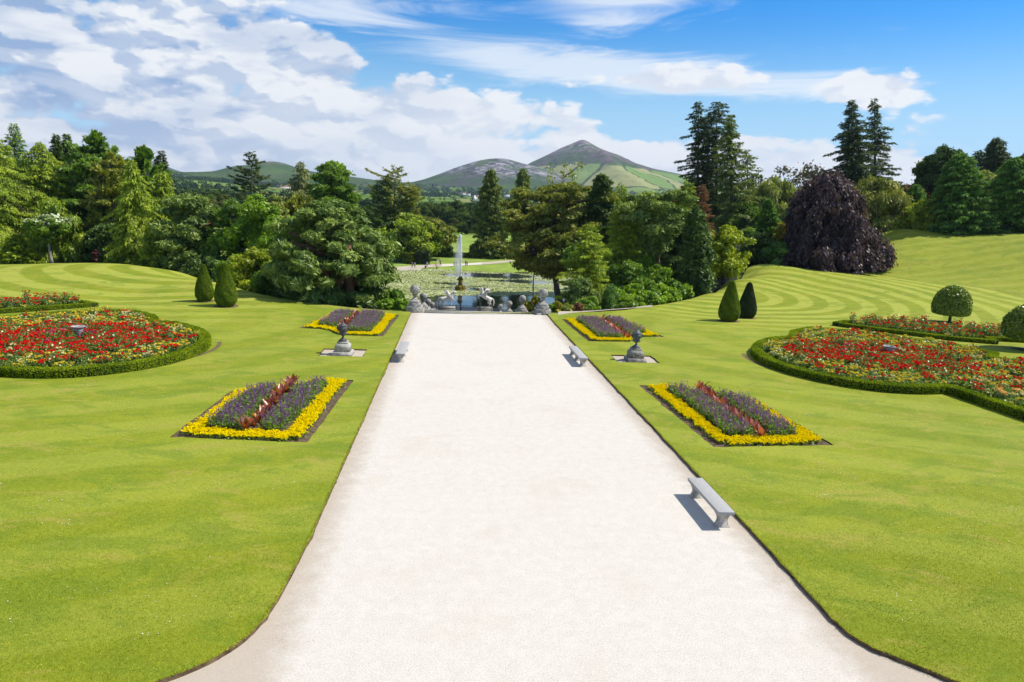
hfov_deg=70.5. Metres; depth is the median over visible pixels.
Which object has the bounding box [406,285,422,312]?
ball pier
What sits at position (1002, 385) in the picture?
rose bush
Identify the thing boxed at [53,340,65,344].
red rose bush
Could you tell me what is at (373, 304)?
shrub
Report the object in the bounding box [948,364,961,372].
red rose bush
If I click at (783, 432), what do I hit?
salvia plant
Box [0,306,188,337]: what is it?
rose planting
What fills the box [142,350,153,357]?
cream rose bush
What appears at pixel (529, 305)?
shrub
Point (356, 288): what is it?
bush
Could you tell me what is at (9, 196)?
conifer
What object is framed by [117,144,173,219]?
cypress tree
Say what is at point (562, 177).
bare tree
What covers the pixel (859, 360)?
red rose bush
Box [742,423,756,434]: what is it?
salvia plant
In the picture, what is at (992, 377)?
red rose bush
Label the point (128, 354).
yellow rose bush
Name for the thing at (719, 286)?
ground
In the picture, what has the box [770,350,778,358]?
cream rose bush
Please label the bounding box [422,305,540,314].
staircase
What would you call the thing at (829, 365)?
yellow rose bush
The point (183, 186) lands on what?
distant wood
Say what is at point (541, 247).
pine tree
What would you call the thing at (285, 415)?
salvia plant
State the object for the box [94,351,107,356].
red rose bush
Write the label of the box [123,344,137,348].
red rose bush
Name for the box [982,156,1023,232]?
redwood tree
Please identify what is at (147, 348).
yellow rose bush
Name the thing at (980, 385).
red rose bush
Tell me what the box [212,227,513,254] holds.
meadow
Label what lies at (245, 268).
tree
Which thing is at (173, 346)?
red rose bush
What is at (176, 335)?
red rose bush
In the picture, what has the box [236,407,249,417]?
salvia plant
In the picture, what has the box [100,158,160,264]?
conifer
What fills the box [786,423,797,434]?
salvia plant
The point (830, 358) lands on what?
red rose bush
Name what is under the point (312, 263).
tree
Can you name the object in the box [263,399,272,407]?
canna plant
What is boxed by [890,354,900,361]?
red rose bush
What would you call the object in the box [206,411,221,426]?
salvia plant
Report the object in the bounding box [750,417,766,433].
canna plant
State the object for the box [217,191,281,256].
tree
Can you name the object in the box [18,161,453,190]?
hills
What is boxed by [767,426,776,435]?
salvia plant
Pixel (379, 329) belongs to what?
marigold edging
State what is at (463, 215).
distant tree
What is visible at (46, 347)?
red rose bush
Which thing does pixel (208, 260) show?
bush
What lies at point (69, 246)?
tree
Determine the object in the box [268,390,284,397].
canna plant
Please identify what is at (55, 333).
red rose bush
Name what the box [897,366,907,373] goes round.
red rose bush
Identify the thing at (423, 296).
ball pier
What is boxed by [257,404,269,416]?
canna plant
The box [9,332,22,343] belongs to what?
red rose bush
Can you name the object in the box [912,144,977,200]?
tree
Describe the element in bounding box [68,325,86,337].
stone urn
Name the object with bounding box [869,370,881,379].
cream rose bush
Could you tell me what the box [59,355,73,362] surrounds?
red rose bush
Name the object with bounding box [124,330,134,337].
red rose bush
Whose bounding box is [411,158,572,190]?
rocky hill
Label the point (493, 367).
path
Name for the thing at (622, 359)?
gravel pad
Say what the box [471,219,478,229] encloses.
distant tree
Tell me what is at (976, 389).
red rose bush
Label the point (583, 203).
tree
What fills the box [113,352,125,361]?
red rose bush
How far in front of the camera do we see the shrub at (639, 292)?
88.67 m
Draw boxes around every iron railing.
[438,300,460,310]
[480,301,491,311]
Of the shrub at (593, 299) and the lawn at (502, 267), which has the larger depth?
the lawn at (502, 267)
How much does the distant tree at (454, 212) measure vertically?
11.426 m
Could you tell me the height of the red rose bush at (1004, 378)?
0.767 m
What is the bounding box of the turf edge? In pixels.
[155,312,958,681]
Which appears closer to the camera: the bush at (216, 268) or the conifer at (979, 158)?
the bush at (216, 268)
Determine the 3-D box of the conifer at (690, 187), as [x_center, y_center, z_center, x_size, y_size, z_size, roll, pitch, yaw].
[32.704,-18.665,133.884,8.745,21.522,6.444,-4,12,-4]
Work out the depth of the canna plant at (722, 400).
37.87 m
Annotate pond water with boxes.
[342,269,568,311]
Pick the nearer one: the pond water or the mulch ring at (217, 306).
the mulch ring at (217, 306)
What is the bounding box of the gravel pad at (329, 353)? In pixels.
[320,350,365,356]
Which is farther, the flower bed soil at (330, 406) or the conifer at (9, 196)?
the conifer at (9, 196)
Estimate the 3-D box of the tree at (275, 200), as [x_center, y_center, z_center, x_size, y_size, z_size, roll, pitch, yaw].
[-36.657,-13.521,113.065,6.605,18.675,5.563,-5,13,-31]
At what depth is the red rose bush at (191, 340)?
49.35 m
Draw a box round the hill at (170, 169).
[151,161,180,171]
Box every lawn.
[220,251,619,273]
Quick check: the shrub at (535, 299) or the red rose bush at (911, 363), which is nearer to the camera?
the red rose bush at (911, 363)
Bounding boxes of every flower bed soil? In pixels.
[173,381,352,441]
[302,316,397,335]
[563,320,660,341]
[641,386,830,446]
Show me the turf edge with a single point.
(841, 628)
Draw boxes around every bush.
[0,233,46,263]
[0,348,16,358]
[0,358,8,365]
[1,343,15,352]
[3,339,19,348]
[5,354,15,359]
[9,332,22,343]
[12,358,24,366]
[14,355,30,366]
[15,349,27,357]
[16,340,31,345]
[16,348,31,356]
[21,327,36,336]
[21,346,37,357]
[21,358,36,365]
[24,353,42,362]
[29,337,43,342]
[31,350,45,357]
[32,359,47,366]
[36,341,47,350]
[37,329,55,336]
[39,341,54,349]
[41,343,55,351]
[43,355,57,366]
[46,334,58,340]
[48,332,60,337]
[49,352,62,362]
[52,346,63,357]
[52,361,67,366]
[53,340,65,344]
[55,335,65,341]
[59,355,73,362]
[60,361,75,366]
[61,227,93,262]
[61,350,76,357]
[63,328,76,339]
[68,351,83,365]
[73,347,88,354]
[73,350,87,363]
[78,340,89,354]
[81,223,124,262]
[82,335,94,340]
[85,357,96,364]
[86,340,102,351]
[86,350,98,358]
[91,356,103,364]
[92,332,105,341]
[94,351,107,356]
[95,346,110,354]
[96,322,108,333]
[100,354,113,363]
[102,340,114,353]
[104,352,120,361]
[106,344,121,354]
[107,330,120,343]
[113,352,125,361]
[116,338,127,347]
[118,356,130,361]
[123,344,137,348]
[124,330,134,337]
[124,339,140,347]
[124,353,138,360]
[130,348,145,358]
[131,354,150,359]
[139,340,153,347]
[141,345,152,351]
[142,333,155,340]
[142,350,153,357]
[151,336,163,345]
[151,346,163,353]
[154,331,164,335]
[156,349,170,354]
[163,327,174,340]
[163,338,178,346]
[165,343,179,351]
[171,333,181,340]
[176,340,186,349]
[177,327,192,338]
[178,252,227,281]
[184,329,200,338]
[184,334,196,344]
[210,259,253,281]
[354,285,383,300]
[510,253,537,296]
[559,240,615,269]
[561,276,602,305]
[601,259,654,291]
[635,252,674,284]
[668,254,682,280]
[733,242,759,268]
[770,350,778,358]
[774,352,782,360]
[778,354,792,362]
[786,354,797,362]
[791,350,802,359]
[796,361,806,367]
[801,353,811,359]
[802,358,814,368]
[808,352,821,355]
[809,364,823,371]
[812,356,822,361]
[822,369,835,373]
[824,355,836,361]
[825,362,839,368]
[832,364,844,371]
[835,370,847,376]
[842,358,852,365]
[847,357,857,364]
[847,365,859,371]
[849,372,863,379]
[853,351,865,367]
[854,366,866,372]
[859,360,871,366]
[860,370,870,379]
[866,376,877,380]
[869,368,886,377]
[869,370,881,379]
[873,365,886,371]
[874,362,886,370]
[881,363,892,368]
[881,373,897,380]
[884,377,898,382]
[888,362,902,370]
[888,371,903,377]
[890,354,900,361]
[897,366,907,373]
[897,378,909,383]
[899,364,911,369]
[905,361,914,368]
[906,369,917,373]
[907,376,921,382]
[908,378,923,383]
[919,369,931,378]
[920,371,934,380]
[921,359,933,363]
[922,376,937,381]
[923,364,936,370]
[928,366,939,373]
[931,379,948,383]
[938,369,949,380]
[942,369,955,379]
[945,379,956,384]
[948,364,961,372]
[949,376,966,386]
[954,370,965,376]
[962,384,974,389]
[968,367,982,374]
[970,372,986,379]
[970,381,985,391]
[971,386,985,393]
[975,378,991,388]
[982,388,995,396]
[986,375,1001,381]
[989,383,1004,396]
[992,387,1004,398]
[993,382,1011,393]
[996,390,1011,400]
[999,375,1008,381]
[1006,379,1023,387]
[1008,385,1022,391]
[1008,392,1023,399]
[1009,375,1022,383]
[1011,387,1020,396]
[1014,393,1023,405]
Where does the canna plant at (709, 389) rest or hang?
on the flower bed soil at (698, 430)
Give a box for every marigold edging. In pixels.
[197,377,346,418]
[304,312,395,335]
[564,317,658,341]
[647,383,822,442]
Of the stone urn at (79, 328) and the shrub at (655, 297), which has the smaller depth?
the stone urn at (79, 328)
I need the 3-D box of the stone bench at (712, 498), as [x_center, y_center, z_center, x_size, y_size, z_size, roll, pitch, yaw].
[6.720,5.504,24.705,0.540,0.620,3.100,1,10,-5]
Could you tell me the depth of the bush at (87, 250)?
119.65 m
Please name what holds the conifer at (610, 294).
on the ground at (719, 286)
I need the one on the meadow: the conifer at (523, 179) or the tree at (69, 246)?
the conifer at (523, 179)
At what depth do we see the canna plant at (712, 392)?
39.66 m
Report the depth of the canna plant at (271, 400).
34.86 m
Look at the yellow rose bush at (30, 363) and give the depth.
40.45 m
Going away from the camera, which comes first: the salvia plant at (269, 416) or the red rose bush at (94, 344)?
the salvia plant at (269, 416)
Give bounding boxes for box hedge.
[0,299,98,313]
[0,309,211,378]
[750,326,1023,419]
[832,320,1023,343]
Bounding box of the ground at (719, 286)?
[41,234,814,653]
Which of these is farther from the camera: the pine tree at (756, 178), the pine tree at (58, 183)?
the pine tree at (756, 178)
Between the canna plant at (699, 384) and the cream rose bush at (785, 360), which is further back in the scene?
the cream rose bush at (785, 360)
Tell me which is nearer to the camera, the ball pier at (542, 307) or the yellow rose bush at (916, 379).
the yellow rose bush at (916, 379)
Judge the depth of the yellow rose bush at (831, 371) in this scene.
46.79 m
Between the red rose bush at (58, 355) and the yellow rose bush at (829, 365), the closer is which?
the red rose bush at (58, 355)
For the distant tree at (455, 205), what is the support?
on the valley
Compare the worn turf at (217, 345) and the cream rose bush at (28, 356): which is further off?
the worn turf at (217, 345)
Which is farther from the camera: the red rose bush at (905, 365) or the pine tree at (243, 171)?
the pine tree at (243, 171)
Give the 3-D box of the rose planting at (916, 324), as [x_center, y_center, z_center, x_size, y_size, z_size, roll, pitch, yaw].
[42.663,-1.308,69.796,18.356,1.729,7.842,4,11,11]
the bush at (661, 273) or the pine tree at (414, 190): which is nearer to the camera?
the bush at (661, 273)
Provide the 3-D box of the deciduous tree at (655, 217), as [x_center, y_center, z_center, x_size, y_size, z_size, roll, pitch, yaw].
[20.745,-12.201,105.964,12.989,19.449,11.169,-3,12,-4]
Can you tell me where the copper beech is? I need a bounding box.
[762,168,898,274]
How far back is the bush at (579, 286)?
84.69 m
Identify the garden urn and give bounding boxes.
[332,321,353,355]
[624,328,646,362]
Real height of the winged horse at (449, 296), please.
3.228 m
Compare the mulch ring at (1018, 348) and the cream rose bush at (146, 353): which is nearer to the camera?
the cream rose bush at (146, 353)
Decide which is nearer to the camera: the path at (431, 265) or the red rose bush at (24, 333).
the red rose bush at (24, 333)
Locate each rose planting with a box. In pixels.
[0,290,79,307]
[0,297,73,307]
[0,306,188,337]
[0,309,173,339]
[762,326,1023,376]
[783,325,1023,374]
[849,312,1001,337]
[854,321,1004,337]
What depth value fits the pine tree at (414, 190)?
230.54 m
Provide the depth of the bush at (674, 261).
107.85 m
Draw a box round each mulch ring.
[214,305,237,307]
[1012,347,1023,350]
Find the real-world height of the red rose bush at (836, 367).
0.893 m
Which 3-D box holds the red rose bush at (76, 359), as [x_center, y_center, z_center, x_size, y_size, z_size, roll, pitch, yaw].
[-25.296,1.099,41.949,0.804,0.996,0.870,-1,12,-17]
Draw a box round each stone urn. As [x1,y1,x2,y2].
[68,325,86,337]
[883,345,895,351]
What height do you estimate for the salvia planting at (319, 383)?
0.900 m
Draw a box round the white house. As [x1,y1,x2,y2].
[473,195,478,200]
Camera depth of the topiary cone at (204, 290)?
71.72 m
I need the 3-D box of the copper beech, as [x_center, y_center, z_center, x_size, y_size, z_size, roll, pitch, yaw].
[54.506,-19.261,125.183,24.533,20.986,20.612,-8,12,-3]
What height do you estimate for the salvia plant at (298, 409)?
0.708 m
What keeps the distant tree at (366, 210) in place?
on the valley
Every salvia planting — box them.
[246,374,328,394]
[318,307,385,331]
[575,314,645,337]
[664,381,766,413]
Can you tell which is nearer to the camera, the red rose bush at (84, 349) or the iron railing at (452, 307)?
the red rose bush at (84, 349)
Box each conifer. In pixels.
[0,123,32,217]
[0,139,50,262]
[6,141,72,233]
[47,133,68,164]
[61,133,74,167]
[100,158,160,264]
[134,217,163,268]
[147,171,180,236]
[149,151,175,186]
[280,161,313,200]
[469,168,510,259]
[509,168,533,241]
[553,223,611,309]
[581,174,619,244]
[590,182,643,281]
[598,283,621,309]
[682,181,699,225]
[686,184,716,240]
[753,198,780,250]
[772,222,788,242]
[971,150,984,168]
[977,137,1011,187]
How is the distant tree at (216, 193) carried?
on the valley
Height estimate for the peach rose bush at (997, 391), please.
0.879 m
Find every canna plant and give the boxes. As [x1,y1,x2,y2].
[237,415,256,428]
[243,414,258,427]
[252,409,264,423]
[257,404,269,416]
[263,394,274,404]
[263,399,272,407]
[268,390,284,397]
[269,395,280,405]
[271,383,284,397]
[279,378,293,392]
[280,376,295,389]
[286,373,299,381]
[694,380,709,391]
[700,383,713,395]
[705,389,717,396]
[715,396,729,405]
[726,404,734,413]
[735,407,749,418]
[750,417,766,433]
[754,422,766,436]
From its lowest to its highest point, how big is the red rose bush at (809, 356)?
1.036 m
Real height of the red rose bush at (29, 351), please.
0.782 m
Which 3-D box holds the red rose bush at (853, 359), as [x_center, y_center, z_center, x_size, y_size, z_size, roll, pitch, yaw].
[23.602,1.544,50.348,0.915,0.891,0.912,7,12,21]
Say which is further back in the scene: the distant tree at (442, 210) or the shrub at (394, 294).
the distant tree at (442, 210)
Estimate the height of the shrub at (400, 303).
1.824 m
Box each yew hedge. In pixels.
[402,251,415,263]
[415,250,429,264]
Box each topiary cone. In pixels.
[194,264,213,301]
[214,263,237,306]
[718,281,740,321]
[740,282,756,318]
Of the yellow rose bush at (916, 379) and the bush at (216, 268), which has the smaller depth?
the yellow rose bush at (916, 379)
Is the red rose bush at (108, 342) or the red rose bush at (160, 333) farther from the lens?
the red rose bush at (160, 333)
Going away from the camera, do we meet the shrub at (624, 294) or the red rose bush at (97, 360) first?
the red rose bush at (97, 360)
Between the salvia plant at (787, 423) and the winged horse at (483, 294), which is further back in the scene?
the winged horse at (483, 294)
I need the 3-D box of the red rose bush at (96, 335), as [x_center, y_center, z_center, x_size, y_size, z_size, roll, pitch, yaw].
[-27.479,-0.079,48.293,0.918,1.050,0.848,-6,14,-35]
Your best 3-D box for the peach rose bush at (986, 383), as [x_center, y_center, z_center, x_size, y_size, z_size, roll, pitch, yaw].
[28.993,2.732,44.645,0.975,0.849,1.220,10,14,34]
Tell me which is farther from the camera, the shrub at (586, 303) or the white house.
the white house
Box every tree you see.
[21,197,85,262]
[21,213,72,262]
[32,129,128,228]
[46,160,82,212]
[78,151,137,241]
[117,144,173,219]
[143,193,219,271]
[197,197,246,259]
[205,191,221,196]
[207,198,215,207]
[216,194,226,205]
[216,194,231,201]
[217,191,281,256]
[226,151,270,199]
[228,246,271,292]
[248,257,284,298]
[254,216,302,263]
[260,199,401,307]
[262,194,289,233]
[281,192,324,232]
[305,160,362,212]
[360,206,371,213]
[363,178,399,238]
[365,164,419,236]
[375,212,446,260]
[393,183,424,235]
[417,202,437,217]
[419,205,433,217]
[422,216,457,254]
[433,202,450,217]
[435,206,448,218]
[441,211,449,222]
[442,244,453,251]
[444,210,460,223]
[446,213,458,225]
[448,200,466,209]
[449,218,459,231]
[456,221,465,233]
[458,208,469,213]
[459,212,471,220]
[462,223,469,233]
[464,216,475,230]
[467,205,478,211]
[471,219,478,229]
[479,203,601,301]
[499,181,620,300]
[546,161,585,183]
[571,189,615,221]
[608,221,641,261]
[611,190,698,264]
[633,221,685,274]
[673,101,725,232]
[673,204,717,299]
[687,101,743,278]
[692,114,721,218]
[705,115,770,249]
[708,224,756,284]
[721,200,759,249]
[736,149,758,201]
[740,231,779,265]
[745,167,763,191]
[752,175,801,223]
[756,241,798,265]
[764,159,824,189]
[814,100,881,185]
[853,173,915,231]
[860,98,906,190]
[900,183,932,199]
[902,198,943,230]
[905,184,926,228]
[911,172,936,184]
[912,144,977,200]
[924,153,1010,235]
[931,284,972,322]
[978,169,996,193]
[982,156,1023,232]
[1000,304,1023,340]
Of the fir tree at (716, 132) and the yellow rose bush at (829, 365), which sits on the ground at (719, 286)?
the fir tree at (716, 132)
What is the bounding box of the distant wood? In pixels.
[4,163,734,217]
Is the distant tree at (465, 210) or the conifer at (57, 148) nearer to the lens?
the conifer at (57, 148)
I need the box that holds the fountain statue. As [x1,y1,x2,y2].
[455,276,465,290]
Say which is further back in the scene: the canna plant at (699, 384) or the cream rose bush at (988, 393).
the cream rose bush at (988, 393)
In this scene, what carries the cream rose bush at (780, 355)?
on the rose bed soil
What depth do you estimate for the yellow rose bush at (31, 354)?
41.45 m
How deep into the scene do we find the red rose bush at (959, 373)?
47.76 m
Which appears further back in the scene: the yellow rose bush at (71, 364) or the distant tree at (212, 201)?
the distant tree at (212, 201)
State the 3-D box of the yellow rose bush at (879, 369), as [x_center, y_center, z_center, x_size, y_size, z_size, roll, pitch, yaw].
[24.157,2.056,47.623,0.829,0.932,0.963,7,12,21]
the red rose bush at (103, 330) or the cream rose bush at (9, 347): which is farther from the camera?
the red rose bush at (103, 330)
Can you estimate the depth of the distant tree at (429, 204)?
447.11 m
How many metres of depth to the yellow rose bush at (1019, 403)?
40.18 m
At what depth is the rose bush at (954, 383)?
44.81 m
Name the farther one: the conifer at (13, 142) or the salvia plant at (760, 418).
the conifer at (13, 142)
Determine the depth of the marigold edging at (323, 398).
36.60 m
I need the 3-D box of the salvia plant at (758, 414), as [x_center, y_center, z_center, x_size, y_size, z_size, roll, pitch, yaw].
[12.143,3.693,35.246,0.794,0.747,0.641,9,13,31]
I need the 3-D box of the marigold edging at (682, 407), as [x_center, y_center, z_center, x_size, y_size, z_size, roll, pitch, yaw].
[11.009,3.545,37.825,5.845,0.605,11.061,1,11,-5]
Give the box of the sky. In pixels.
[0,0,1023,187]
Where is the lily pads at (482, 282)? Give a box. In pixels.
[384,270,572,311]
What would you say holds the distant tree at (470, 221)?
on the valley
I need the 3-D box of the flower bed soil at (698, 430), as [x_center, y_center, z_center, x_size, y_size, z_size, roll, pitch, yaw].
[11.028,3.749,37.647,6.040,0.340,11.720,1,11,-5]
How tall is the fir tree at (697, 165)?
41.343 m
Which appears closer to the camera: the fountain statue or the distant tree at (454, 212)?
the fountain statue
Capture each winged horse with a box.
[438,290,456,308]
[476,287,493,308]
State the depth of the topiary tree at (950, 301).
78.36 m
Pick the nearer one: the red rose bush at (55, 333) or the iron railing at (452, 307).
the red rose bush at (55, 333)
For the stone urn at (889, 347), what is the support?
on the rose bed soil
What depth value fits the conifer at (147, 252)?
106.58 m
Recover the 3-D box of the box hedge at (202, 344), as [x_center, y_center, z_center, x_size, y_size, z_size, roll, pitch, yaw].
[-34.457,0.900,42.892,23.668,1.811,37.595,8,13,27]
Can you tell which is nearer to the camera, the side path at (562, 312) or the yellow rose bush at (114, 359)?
the yellow rose bush at (114, 359)
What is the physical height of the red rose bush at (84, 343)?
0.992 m
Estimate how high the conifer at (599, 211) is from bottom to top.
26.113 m
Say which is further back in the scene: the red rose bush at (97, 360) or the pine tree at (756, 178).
the pine tree at (756, 178)
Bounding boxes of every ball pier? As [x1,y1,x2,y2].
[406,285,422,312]
[420,292,429,309]
[425,299,431,309]
[505,301,512,311]
[515,295,527,311]
[534,288,550,314]
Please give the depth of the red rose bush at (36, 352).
43.16 m
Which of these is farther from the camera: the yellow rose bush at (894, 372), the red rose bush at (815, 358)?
the red rose bush at (815, 358)
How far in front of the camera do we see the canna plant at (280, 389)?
36.46 m
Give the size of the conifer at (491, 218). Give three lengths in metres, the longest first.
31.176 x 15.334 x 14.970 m
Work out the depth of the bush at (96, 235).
114.67 m
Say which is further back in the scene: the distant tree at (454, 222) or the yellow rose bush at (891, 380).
the distant tree at (454, 222)
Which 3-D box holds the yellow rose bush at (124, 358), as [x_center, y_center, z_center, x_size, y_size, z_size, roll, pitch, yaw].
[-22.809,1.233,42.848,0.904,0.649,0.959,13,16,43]
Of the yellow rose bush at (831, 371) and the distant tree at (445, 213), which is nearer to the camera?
the yellow rose bush at (831, 371)
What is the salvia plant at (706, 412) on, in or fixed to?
on the flower bed soil at (698, 430)
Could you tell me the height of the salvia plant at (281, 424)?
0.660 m
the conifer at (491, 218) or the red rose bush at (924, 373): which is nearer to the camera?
the red rose bush at (924, 373)
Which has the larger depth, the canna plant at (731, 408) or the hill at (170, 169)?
the hill at (170, 169)
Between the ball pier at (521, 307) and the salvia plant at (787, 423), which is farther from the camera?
the ball pier at (521, 307)
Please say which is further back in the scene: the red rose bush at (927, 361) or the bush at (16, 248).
the bush at (16, 248)
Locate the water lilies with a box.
[400,269,451,270]
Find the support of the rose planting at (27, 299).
on the rose bed soil
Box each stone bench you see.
[396,342,408,361]
[569,346,587,366]
[688,478,734,527]
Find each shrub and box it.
[362,300,379,309]
[376,297,394,310]
[379,288,406,300]
[393,297,408,310]
[523,301,534,311]
[531,294,540,306]
[548,303,556,311]
[553,301,562,311]
[560,302,573,310]
[572,297,595,310]
[572,302,584,310]
[589,296,600,310]
[614,297,638,308]
[615,288,634,303]
[623,283,649,306]
[641,279,661,292]
[647,288,667,305]
[656,280,677,303]
[665,287,682,301]
[667,279,687,300]
[682,283,694,299]
[890,215,912,229]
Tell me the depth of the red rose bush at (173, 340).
47.63 m
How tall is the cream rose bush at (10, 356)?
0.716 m
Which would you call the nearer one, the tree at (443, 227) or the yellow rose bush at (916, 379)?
the yellow rose bush at (916, 379)
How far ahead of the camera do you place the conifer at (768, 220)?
134.36 m
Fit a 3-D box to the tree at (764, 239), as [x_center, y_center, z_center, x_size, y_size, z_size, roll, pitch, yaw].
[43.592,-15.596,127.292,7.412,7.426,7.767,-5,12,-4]
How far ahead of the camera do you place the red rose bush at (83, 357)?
42.48 m
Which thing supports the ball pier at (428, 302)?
on the staircase
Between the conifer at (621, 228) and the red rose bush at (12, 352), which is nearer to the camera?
the red rose bush at (12, 352)
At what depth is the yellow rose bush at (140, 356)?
43.23 m
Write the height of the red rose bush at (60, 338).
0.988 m
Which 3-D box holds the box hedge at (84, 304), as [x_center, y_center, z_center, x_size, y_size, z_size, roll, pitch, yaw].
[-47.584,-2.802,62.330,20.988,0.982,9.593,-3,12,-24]
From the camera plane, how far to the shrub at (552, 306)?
78.11 m
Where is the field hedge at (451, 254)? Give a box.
[432,252,611,259]
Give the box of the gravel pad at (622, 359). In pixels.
[613,356,657,362]
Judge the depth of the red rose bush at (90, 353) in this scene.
43.47 m
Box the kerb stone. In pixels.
[424,311,534,314]
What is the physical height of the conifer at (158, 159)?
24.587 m
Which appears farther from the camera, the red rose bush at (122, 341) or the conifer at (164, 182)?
the conifer at (164, 182)
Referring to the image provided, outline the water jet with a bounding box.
[452,234,464,275]
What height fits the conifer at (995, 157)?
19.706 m
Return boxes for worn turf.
[196,341,221,356]
[741,353,771,368]
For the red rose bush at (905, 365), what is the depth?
48.23 m
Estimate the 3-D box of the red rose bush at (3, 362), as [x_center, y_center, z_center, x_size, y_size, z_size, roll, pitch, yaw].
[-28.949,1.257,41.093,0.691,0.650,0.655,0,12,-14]
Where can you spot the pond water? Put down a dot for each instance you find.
(467, 300)
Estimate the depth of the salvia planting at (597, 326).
63.73 m
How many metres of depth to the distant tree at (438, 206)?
448.65 m
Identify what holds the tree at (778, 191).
on the ground at (719, 286)
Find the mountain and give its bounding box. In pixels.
[528,140,746,193]
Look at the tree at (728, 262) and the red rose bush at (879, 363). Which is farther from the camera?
the tree at (728, 262)
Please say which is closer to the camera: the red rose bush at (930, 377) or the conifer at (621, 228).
the red rose bush at (930, 377)
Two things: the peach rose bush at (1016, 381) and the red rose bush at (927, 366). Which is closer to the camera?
the peach rose bush at (1016, 381)
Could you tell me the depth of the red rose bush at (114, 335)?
47.68 m
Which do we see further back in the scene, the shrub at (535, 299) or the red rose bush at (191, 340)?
the shrub at (535, 299)
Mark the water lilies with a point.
(426, 269)
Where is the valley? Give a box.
[76,177,722,235]
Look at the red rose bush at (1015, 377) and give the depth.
45.93 m
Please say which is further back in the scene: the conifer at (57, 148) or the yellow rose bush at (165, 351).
the conifer at (57, 148)
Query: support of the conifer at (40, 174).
on the ground at (719, 286)
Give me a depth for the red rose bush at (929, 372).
46.61 m
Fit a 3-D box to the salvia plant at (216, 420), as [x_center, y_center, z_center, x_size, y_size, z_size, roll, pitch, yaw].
[-12.753,3.457,31.644,0.662,0.682,0.738,1,11,-8]
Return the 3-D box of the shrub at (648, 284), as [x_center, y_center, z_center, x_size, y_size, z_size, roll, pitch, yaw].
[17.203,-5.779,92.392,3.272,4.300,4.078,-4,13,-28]
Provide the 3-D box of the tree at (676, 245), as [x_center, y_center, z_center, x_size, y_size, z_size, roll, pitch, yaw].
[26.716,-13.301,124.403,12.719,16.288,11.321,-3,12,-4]
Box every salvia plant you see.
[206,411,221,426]
[212,412,226,427]
[216,414,230,425]
[217,417,228,427]
[226,416,240,429]
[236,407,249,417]
[256,412,276,424]
[260,412,268,425]
[261,418,277,429]
[264,418,280,429]
[272,419,286,429]
[275,411,288,424]
[276,417,289,428]
[287,404,298,417]
[292,401,301,414]
[301,390,314,404]
[703,406,719,417]
[708,407,720,420]
[718,418,733,429]
[720,423,736,435]
[735,421,750,435]
[738,420,755,434]
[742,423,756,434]
[743,409,756,421]
[754,408,763,420]
[757,412,767,426]
[767,422,780,434]
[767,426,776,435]
[777,427,788,434]
[785,418,796,434]
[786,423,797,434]
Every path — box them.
[169,313,944,681]
[395,260,513,268]
[558,305,652,314]
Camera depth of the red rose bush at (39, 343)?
45.71 m
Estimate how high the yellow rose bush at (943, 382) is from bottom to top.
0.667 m
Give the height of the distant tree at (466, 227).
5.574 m
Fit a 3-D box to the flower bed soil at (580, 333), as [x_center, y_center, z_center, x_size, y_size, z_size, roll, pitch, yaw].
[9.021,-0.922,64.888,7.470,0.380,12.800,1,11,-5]
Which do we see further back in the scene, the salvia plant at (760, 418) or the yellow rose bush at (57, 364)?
the yellow rose bush at (57, 364)
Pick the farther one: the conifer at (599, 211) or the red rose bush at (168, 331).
the conifer at (599, 211)
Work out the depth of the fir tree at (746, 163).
171.87 m
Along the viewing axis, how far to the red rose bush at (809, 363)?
48.67 m
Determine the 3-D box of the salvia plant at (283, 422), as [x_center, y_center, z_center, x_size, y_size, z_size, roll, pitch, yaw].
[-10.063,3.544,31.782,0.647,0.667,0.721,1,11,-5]
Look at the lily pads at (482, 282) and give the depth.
177.84 m
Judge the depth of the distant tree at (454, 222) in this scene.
365.76 m
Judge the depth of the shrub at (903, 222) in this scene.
144.59 m
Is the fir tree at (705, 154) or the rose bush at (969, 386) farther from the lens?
the fir tree at (705, 154)
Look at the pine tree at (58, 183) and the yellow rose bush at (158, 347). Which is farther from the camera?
the pine tree at (58, 183)
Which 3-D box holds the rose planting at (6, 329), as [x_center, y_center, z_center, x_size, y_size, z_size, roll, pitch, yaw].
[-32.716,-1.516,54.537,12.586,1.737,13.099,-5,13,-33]
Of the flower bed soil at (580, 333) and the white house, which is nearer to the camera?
the flower bed soil at (580, 333)

